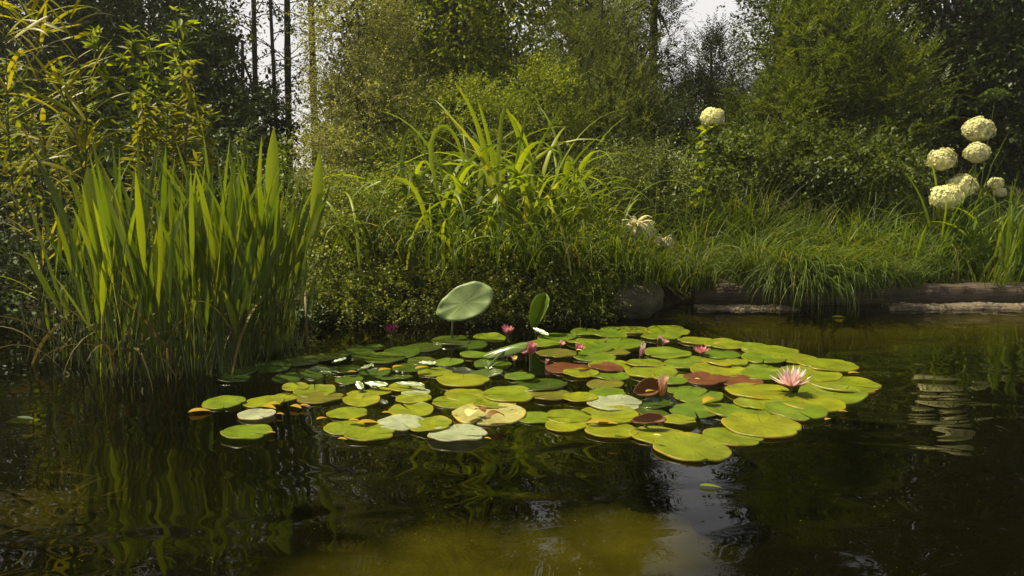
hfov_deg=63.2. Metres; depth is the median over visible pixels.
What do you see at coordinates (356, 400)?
lily pad
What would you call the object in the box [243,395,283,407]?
lily pad
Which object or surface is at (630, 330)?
lily pad
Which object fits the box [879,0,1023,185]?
broadleaf tree
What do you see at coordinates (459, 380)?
lily pad
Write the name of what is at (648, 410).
lily pad
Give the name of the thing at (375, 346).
lily pad
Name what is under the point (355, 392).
lily pad
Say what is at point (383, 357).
lily pad
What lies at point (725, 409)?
lily pad
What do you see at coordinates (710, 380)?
lily pad
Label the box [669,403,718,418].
lily pad
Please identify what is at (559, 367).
lily pad
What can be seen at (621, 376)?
lily pad
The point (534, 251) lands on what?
grass tuft
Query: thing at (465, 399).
lily pad
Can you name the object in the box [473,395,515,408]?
lily pad
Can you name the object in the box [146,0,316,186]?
understorey tree
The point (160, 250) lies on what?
iris clump
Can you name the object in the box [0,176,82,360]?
cane reed
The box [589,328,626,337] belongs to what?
lily pad
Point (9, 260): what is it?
dark hedge
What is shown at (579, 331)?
lily pad
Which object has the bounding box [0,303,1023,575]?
water
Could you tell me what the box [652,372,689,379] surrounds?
lily pad
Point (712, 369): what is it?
lily pad
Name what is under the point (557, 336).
lily pad
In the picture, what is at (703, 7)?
sky
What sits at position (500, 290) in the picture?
creeping shrub
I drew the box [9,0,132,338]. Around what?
cane reed
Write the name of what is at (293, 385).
lily pad
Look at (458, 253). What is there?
grass tuft
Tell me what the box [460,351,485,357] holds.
lily pad
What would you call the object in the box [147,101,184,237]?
leafy herb
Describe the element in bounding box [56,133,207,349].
iris clump
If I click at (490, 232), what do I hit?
strap leaf clump
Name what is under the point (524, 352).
water lily flower
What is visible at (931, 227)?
iris clump
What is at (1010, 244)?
iris clump
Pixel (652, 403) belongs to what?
lily pad
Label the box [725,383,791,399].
lily pad
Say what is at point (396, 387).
lily pad
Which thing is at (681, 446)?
lily pad
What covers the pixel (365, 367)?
wet lily leaf
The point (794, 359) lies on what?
lily pad
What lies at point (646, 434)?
lily pad
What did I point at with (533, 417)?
lily pad
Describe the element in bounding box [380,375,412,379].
lily pad
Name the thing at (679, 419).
lily pad
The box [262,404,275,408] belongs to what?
fallen leaf
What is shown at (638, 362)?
lily pad
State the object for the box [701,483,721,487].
fallen leaf
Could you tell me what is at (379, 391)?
lily pad
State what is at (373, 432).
lily pad
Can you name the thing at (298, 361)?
lily pad
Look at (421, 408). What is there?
lily pad
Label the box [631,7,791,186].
spiky conifer
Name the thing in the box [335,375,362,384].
lily pad
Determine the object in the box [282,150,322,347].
sword-shaped leaf
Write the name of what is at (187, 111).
leafy herb
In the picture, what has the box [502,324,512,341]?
water lily flower
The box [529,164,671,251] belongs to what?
strap leaf clump
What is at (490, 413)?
fallen leaf
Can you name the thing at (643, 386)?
withered lily leaf
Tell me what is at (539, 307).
folded lily leaf
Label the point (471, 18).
broadleaf tree
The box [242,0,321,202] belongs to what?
slender tree
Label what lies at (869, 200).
iris clump
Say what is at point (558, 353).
lily pad
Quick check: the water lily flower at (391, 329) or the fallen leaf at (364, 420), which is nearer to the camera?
the fallen leaf at (364, 420)
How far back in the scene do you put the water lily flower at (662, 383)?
3.22 m
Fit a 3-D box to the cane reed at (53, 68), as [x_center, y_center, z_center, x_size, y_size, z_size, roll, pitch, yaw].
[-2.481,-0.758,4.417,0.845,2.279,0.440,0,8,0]
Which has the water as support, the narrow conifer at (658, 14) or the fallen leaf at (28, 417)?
the fallen leaf at (28, 417)
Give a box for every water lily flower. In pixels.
[385,322,397,345]
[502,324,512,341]
[521,349,526,360]
[527,341,536,370]
[559,340,565,348]
[575,342,585,354]
[639,341,645,358]
[657,374,668,398]
[662,338,668,346]
[694,345,709,355]
[770,365,810,393]
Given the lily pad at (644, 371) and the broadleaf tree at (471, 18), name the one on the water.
the lily pad at (644, 371)
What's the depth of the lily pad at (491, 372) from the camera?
3.65 m
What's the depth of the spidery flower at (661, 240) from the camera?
5.51 m
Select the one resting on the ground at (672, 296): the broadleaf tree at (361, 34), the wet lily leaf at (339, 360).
the broadleaf tree at (361, 34)
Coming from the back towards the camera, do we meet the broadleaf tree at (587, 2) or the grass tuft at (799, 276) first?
the broadleaf tree at (587, 2)
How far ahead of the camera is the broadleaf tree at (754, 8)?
10.21 m
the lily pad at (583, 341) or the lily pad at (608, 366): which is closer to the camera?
the lily pad at (608, 366)
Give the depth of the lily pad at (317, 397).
3.25 m
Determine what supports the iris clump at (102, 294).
on the water
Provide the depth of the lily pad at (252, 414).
3.02 m
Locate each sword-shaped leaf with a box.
[259,127,278,348]
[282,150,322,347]
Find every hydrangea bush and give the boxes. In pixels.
[687,107,724,234]
[925,116,1006,262]
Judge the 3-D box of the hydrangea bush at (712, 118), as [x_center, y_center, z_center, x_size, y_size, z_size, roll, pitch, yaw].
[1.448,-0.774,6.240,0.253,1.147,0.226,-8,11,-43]
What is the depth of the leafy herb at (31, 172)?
4.87 m
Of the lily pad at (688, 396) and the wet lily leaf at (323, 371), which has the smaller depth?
the lily pad at (688, 396)
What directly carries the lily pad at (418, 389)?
on the water
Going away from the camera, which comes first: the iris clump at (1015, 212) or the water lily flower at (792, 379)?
the water lily flower at (792, 379)
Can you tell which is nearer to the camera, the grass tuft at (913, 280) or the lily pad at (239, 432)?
the lily pad at (239, 432)
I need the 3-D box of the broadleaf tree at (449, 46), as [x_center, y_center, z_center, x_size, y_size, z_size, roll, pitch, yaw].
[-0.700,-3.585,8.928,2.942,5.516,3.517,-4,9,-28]
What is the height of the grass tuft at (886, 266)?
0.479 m
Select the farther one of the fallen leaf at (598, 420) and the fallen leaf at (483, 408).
the fallen leaf at (483, 408)
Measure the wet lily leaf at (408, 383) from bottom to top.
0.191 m
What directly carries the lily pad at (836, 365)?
on the water
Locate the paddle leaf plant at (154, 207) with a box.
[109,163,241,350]
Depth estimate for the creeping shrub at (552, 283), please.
4.97 m
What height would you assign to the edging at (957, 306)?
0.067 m
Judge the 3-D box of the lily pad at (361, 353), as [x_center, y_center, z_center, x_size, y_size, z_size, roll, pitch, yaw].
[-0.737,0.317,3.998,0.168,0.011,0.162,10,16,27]
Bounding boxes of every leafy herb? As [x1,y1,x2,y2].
[0,49,49,255]
[0,93,29,285]
[11,104,51,299]
[37,118,79,296]
[42,60,99,268]
[80,25,131,268]
[113,23,164,240]
[113,90,162,250]
[127,30,177,206]
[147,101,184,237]
[156,6,206,189]
[164,59,213,203]
[181,109,224,216]
[227,127,257,222]
[277,133,295,242]
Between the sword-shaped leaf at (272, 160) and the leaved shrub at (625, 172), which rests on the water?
the sword-shaped leaf at (272, 160)
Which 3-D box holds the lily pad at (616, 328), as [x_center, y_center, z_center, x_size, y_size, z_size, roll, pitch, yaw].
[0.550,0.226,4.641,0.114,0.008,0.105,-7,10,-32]
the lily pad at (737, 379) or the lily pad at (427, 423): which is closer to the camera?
the lily pad at (427, 423)
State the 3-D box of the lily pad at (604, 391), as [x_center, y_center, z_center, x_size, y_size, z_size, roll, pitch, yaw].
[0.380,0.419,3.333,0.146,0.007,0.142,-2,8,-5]
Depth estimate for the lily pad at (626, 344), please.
4.26 m
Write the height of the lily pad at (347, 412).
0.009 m
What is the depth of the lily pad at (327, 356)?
3.95 m
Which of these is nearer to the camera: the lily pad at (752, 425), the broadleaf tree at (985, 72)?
the lily pad at (752, 425)
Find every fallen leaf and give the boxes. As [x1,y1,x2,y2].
[15,416,33,422]
[189,408,209,411]
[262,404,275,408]
[358,419,378,422]
[465,408,476,415]
[475,406,486,411]
[486,410,504,417]
[587,419,612,422]
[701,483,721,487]
[702,396,718,402]
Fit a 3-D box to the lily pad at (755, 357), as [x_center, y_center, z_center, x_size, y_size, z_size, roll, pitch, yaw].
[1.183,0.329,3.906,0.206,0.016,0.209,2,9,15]
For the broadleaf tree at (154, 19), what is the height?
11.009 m
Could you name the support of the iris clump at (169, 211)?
on the water
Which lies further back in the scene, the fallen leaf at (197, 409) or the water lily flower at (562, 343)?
the water lily flower at (562, 343)
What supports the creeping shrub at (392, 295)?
on the ground at (672, 296)
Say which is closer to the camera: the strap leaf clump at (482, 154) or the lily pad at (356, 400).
the lily pad at (356, 400)
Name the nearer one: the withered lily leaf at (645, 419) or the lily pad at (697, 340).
the withered lily leaf at (645, 419)
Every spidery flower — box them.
[619,214,655,255]
[654,234,673,284]
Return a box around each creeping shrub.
[279,158,452,318]
[295,252,497,328]
[406,220,623,328]
[514,216,662,325]
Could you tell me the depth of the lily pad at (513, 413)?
3.01 m
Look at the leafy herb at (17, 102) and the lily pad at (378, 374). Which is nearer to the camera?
the lily pad at (378, 374)
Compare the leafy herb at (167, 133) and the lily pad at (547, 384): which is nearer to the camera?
the lily pad at (547, 384)
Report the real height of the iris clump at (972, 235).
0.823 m
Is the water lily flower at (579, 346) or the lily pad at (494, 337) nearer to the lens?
the water lily flower at (579, 346)
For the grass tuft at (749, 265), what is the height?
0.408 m
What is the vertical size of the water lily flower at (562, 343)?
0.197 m
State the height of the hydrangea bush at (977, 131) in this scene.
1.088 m
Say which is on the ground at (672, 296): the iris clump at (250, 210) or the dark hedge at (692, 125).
the dark hedge at (692, 125)
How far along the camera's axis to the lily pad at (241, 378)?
3.55 m
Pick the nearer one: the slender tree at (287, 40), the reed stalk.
the reed stalk
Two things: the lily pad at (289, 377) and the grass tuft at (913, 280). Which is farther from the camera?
the grass tuft at (913, 280)
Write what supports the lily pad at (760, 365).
on the water
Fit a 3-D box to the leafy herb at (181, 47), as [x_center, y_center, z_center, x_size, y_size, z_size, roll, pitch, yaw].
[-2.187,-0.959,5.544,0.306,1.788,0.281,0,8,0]
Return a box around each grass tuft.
[320,194,471,253]
[377,208,546,271]
[455,201,636,270]
[512,209,700,270]
[567,233,725,289]
[642,237,771,291]
[660,171,816,263]
[693,222,820,285]
[714,233,902,320]
[757,203,916,262]
[786,233,949,312]
[848,222,1003,282]
[878,250,963,289]
[960,251,1023,288]
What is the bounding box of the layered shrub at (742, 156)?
[653,110,950,239]
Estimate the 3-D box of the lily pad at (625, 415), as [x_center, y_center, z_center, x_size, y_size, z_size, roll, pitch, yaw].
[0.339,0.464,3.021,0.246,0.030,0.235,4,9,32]
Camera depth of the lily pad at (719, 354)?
4.00 m
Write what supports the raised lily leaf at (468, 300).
on the water
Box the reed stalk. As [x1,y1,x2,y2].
[283,299,292,347]
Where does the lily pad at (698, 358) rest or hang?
on the water
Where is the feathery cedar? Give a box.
[693,0,990,224]
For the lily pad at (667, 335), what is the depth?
4.43 m
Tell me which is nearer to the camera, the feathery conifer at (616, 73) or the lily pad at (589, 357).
the lily pad at (589, 357)
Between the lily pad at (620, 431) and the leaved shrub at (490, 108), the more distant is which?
the leaved shrub at (490, 108)
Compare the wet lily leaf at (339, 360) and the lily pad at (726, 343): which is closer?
the wet lily leaf at (339, 360)
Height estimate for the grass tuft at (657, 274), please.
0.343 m
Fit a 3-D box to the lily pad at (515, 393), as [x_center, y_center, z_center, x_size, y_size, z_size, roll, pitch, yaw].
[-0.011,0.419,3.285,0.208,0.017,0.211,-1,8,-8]
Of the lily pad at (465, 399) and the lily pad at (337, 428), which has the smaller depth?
the lily pad at (337, 428)
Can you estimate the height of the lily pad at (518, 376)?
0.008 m
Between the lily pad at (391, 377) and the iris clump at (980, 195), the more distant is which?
the iris clump at (980, 195)
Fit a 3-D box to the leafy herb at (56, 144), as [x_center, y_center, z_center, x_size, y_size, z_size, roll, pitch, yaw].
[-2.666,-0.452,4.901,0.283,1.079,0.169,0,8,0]
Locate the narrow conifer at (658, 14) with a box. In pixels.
[604,0,716,214]
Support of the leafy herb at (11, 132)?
on the ground at (672, 296)
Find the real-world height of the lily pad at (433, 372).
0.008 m
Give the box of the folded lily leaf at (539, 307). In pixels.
[529,293,549,333]
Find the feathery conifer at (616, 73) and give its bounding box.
[500,0,716,213]
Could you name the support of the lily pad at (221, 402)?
on the water
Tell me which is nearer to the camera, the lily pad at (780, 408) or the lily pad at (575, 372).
the lily pad at (780, 408)
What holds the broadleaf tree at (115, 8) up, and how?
on the ground at (672, 296)
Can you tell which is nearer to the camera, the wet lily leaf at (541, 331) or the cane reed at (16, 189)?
the cane reed at (16, 189)
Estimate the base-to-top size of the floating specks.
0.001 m
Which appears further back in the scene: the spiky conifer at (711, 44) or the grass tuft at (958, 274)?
the spiky conifer at (711, 44)
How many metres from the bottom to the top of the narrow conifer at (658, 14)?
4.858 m
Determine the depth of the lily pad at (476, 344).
4.22 m
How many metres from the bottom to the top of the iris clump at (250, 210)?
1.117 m
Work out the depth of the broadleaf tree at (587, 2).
15.07 m
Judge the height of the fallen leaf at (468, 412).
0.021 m
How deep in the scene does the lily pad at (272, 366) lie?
3.76 m
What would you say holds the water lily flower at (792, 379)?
on the water
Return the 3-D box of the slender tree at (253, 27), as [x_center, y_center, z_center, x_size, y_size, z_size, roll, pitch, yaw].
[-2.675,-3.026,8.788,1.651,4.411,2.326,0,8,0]
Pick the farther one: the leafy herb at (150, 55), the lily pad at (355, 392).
the leafy herb at (150, 55)
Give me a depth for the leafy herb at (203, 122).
4.84 m
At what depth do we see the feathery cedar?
7.18 m
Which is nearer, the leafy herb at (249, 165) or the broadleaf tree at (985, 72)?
the leafy herb at (249, 165)
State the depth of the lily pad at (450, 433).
2.81 m
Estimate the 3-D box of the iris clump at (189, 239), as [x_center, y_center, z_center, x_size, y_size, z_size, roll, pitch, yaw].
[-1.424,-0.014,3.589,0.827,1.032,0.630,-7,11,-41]
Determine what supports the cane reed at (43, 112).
in the water
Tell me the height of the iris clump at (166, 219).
1.150 m
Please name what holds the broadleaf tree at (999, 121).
on the ground at (672, 296)
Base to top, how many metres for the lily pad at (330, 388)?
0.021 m
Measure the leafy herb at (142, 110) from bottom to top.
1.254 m
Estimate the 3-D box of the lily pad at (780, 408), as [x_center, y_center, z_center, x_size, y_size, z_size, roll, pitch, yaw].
[1.048,0.449,3.074,0.222,0.017,0.234,-2,8,-12]
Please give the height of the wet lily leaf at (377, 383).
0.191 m
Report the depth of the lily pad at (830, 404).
3.19 m
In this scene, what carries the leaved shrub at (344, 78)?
on the ground at (672, 296)
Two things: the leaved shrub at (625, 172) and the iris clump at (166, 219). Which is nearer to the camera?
the iris clump at (166, 219)
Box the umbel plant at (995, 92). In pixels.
[976,87,1011,230]
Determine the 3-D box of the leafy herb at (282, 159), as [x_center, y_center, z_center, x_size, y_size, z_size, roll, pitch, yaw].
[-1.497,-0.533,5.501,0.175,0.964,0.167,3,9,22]
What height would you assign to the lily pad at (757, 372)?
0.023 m
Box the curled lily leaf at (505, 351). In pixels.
[481,342,527,367]
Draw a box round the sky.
[5,0,960,166]
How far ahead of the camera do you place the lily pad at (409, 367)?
3.74 m
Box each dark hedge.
[0,97,325,244]
[0,182,347,329]
[292,34,832,195]
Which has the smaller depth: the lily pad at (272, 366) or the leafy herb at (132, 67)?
the lily pad at (272, 366)
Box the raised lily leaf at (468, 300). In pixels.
[436,281,492,336]
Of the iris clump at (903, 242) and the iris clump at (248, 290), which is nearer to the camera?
the iris clump at (248, 290)
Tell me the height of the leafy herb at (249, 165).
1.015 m
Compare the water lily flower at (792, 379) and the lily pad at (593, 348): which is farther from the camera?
the lily pad at (593, 348)
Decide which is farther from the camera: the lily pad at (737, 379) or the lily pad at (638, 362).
the lily pad at (638, 362)
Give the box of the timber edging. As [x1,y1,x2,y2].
[690,282,1023,304]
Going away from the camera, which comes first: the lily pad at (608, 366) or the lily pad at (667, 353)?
the lily pad at (608, 366)
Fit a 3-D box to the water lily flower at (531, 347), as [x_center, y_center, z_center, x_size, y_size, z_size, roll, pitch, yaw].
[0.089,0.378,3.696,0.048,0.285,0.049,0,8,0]
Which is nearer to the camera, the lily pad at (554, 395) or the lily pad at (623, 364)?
the lily pad at (554, 395)
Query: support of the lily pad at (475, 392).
on the water
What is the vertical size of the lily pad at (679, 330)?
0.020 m
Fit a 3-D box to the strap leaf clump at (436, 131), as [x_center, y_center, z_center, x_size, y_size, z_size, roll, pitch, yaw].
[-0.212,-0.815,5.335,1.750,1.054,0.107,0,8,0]
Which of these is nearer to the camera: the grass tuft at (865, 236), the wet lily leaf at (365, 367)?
the wet lily leaf at (365, 367)
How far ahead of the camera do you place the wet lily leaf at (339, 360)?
3.75 m
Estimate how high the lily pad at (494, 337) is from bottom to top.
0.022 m
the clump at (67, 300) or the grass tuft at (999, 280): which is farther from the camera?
the grass tuft at (999, 280)
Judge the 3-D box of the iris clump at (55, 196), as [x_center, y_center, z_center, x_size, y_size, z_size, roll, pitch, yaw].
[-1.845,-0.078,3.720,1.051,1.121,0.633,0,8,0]
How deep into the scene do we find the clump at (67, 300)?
3.85 m
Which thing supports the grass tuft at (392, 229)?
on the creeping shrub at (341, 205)
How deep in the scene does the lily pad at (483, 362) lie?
3.84 m
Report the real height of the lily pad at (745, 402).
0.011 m
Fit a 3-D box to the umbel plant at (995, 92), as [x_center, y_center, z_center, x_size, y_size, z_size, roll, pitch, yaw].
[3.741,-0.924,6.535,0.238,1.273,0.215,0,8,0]
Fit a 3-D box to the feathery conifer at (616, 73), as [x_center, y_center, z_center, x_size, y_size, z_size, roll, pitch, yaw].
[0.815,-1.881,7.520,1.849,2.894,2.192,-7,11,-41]
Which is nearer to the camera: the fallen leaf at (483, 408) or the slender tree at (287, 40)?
the fallen leaf at (483, 408)
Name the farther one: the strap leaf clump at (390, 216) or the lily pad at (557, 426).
the strap leaf clump at (390, 216)
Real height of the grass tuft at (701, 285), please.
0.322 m
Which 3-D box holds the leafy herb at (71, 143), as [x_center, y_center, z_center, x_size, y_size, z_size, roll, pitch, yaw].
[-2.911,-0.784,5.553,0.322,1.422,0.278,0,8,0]
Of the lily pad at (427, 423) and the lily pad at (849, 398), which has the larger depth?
the lily pad at (849, 398)
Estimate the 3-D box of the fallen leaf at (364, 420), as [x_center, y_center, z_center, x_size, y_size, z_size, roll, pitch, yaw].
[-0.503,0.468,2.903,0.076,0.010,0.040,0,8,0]
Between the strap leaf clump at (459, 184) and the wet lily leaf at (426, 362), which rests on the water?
the wet lily leaf at (426, 362)
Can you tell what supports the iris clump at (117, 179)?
in the water
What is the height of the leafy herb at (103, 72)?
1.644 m
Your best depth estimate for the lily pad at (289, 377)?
3.56 m
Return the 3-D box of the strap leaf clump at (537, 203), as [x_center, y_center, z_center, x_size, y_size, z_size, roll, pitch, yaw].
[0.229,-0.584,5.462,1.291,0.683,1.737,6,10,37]
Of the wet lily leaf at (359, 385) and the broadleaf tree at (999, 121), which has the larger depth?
the broadleaf tree at (999, 121)
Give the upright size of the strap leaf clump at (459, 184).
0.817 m
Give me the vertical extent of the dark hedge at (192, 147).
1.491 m
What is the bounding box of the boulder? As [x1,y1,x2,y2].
[607,278,663,318]
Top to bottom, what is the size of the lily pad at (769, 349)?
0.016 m
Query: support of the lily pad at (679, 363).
on the water
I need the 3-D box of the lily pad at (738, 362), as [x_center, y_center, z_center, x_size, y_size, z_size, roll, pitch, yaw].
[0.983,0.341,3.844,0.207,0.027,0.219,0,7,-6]
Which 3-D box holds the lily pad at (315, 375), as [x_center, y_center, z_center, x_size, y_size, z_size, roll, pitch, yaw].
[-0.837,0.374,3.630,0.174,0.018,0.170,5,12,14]
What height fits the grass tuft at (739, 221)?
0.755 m
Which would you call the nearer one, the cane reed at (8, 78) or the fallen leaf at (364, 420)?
the fallen leaf at (364, 420)
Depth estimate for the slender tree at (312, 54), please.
9.00 m
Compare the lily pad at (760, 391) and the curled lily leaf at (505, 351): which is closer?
the lily pad at (760, 391)
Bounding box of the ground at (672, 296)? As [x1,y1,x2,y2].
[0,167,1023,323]
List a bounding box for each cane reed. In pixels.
[0,0,74,342]
[0,0,104,324]
[0,0,115,311]
[0,146,71,355]
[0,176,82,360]
[0,185,51,355]
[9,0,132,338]
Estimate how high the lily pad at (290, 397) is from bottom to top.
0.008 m
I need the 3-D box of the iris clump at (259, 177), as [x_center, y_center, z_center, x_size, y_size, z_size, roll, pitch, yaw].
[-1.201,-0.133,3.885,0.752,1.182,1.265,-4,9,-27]
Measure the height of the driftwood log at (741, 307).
0.059 m
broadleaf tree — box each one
[0,0,109,182]
[0,0,248,182]
[0,0,302,203]
[292,0,510,177]
[335,0,612,181]
[417,0,559,178]
[513,0,680,181]
[716,0,947,194]
[749,2,895,178]
[844,0,1023,216]
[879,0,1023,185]
[933,6,1023,184]
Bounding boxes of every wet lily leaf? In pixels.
[318,369,329,373]
[331,357,346,362]
[355,381,363,389]
[357,364,373,370]
[364,381,388,386]
[394,381,424,386]
[418,360,436,364]
[532,327,548,335]
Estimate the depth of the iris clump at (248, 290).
3.72 m
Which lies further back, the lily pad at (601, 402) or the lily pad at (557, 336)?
the lily pad at (557, 336)
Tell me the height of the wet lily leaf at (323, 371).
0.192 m
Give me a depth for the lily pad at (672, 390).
3.39 m
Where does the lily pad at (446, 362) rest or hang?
on the water
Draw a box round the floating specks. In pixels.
[61,390,994,570]
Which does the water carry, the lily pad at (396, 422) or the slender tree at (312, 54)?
the lily pad at (396, 422)
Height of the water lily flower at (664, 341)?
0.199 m
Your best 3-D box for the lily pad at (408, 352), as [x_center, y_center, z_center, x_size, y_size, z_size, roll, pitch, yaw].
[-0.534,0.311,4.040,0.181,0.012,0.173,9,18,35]
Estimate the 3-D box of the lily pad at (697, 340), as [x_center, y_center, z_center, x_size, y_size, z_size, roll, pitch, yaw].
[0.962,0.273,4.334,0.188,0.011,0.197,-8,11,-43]
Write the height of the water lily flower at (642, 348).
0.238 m
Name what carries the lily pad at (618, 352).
on the water
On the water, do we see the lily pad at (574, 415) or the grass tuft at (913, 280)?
the lily pad at (574, 415)
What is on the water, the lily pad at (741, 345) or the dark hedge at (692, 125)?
the lily pad at (741, 345)
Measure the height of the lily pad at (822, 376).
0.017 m
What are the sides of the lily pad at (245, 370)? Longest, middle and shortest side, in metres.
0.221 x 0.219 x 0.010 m
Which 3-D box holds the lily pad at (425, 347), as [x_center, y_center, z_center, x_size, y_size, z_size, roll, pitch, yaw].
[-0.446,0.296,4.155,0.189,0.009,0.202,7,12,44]
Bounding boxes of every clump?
[0,146,204,372]
[0,152,209,383]
[2,136,186,390]
[3,179,123,363]
[26,170,228,385]
[52,147,267,362]
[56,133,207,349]
[102,164,254,377]
[117,156,352,375]
[126,140,302,362]
[157,134,317,364]
[197,148,328,356]
[216,165,339,349]
[296,188,514,271]
[307,122,575,252]
[324,182,442,240]
[369,80,610,234]
[369,84,661,240]
[377,171,637,278]
[407,199,550,271]
[473,147,692,250]
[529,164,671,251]
[837,174,909,233]
[867,171,1014,270]
[868,212,926,282]
[872,214,943,277]
[896,132,1008,262]
[911,165,1023,276]
[965,181,1023,279]
[973,199,1023,284]
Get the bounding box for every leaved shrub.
[275,0,460,215]
[352,31,602,225]
[547,128,718,240]
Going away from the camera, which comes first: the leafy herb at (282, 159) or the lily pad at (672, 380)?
the lily pad at (672, 380)
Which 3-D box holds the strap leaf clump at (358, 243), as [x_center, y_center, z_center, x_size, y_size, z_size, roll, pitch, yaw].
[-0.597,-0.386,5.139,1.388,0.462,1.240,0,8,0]
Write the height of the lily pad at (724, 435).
0.010 m
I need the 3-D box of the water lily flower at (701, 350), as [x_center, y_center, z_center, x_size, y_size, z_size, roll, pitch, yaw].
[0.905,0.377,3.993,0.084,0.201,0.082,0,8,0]
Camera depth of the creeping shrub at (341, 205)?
5.28 m
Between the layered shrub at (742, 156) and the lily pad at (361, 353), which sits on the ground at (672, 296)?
the layered shrub at (742, 156)
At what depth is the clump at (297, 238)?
4.17 m
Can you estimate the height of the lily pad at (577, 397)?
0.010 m
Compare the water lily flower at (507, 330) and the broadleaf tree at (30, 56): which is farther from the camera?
the broadleaf tree at (30, 56)
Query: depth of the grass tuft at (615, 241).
4.87 m
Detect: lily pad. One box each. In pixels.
[202,395,245,409]
[218,375,250,381]
[220,424,272,439]
[223,365,257,375]
[237,408,275,419]
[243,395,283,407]
[253,360,291,372]
[271,393,297,402]
[272,372,303,382]
[282,382,308,390]
[285,355,320,365]
[293,384,335,396]
[297,391,343,403]
[300,366,340,379]
[314,352,351,360]
[323,421,365,434]
[326,407,366,418]
[327,365,362,372]
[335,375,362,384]
[341,348,375,359]
[343,394,379,406]
[343,424,394,440]
[347,390,369,395]
[352,344,383,349]
[358,367,390,378]
[363,352,404,363]
[366,387,391,395]
[377,414,424,430]
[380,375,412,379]
[383,346,419,357]
[388,381,424,391]
[388,401,433,416]
[392,363,427,371]
[396,392,431,403]
[401,387,429,395]
[406,342,441,351]
[407,357,435,363]
[407,415,451,431]
[418,367,452,376]
[427,424,487,441]
[431,335,470,344]
[432,394,481,408]
[435,358,463,366]
[436,373,489,386]
[445,389,483,399]
[452,403,525,425]
[457,340,487,348]
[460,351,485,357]
[471,368,502,377]
[473,332,505,341]
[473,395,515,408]
[474,358,511,366]
[482,386,534,401]
[505,372,534,379]
[511,378,567,391]
[519,412,553,423]
[529,339,559,346]
[530,389,569,400]
[536,348,576,357]
[537,333,576,340]
[545,362,590,373]
[545,418,586,431]
[546,409,590,423]
[563,368,598,377]
[563,392,597,401]
[566,338,599,343]
[570,328,597,334]
[573,352,615,361]
[581,344,612,352]
[581,405,638,423]
[585,423,638,438]
[586,378,623,387]
[586,394,641,410]
[588,360,630,370]
[588,370,628,380]
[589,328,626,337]
[589,387,625,396]
[590,362,623,371]
[594,338,644,349]
[601,327,620,329]
[601,348,630,354]
[618,326,647,333]
[625,359,664,366]
[625,364,677,379]
[629,426,682,443]
[637,408,668,415]
[639,398,673,408]
[641,331,680,339]
[645,325,689,334]
[645,347,691,359]
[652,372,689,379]
[653,432,731,461]
[663,359,699,368]
[663,414,695,424]
[667,376,687,384]
[667,386,707,395]
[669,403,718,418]
[674,389,723,404]
[677,337,710,344]
[677,356,704,362]
[683,371,727,385]
[690,362,744,376]
[701,349,740,358]
[702,358,747,365]
[703,427,763,445]
[704,338,742,348]
[705,403,770,418]
[721,375,763,385]
[721,412,801,437]
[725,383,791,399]
[733,397,780,409]
[737,342,767,349]
[740,366,783,379]
[741,345,798,356]
[741,352,786,362]
[742,363,778,373]
[763,401,827,421]
[772,353,815,363]
[779,365,842,381]
[781,394,845,412]
[798,358,858,372]
[798,383,868,404]
[804,376,880,393]
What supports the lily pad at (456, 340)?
on the water
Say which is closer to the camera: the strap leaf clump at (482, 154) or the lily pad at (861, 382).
the lily pad at (861, 382)
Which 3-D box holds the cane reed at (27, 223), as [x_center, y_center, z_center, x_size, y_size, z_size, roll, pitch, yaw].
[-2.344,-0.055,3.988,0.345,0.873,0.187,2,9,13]
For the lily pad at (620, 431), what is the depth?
2.84 m
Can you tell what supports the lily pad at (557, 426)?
on the water
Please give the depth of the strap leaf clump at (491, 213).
4.97 m
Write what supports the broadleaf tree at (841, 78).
on the ground at (672, 296)
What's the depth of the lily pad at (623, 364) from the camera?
3.82 m
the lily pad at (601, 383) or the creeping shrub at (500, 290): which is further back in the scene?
the creeping shrub at (500, 290)
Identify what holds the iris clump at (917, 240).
on the ground at (672, 296)
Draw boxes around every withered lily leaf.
[630,413,665,427]
[633,377,658,398]
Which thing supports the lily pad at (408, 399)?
on the water
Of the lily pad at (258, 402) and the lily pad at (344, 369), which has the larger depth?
the lily pad at (344, 369)
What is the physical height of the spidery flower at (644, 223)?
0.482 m
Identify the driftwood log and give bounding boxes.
[693,304,798,310]
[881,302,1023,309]
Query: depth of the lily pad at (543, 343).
4.26 m
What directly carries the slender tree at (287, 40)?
on the ground at (672, 296)
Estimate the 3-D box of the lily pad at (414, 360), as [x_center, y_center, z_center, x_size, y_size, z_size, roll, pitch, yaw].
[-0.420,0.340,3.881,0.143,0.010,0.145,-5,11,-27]
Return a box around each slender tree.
[210,0,302,176]
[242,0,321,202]
[247,0,336,202]
[271,0,346,169]
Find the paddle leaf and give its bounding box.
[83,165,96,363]
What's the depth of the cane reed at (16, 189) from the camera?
3.95 m
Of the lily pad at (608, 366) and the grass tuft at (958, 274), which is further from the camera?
the grass tuft at (958, 274)

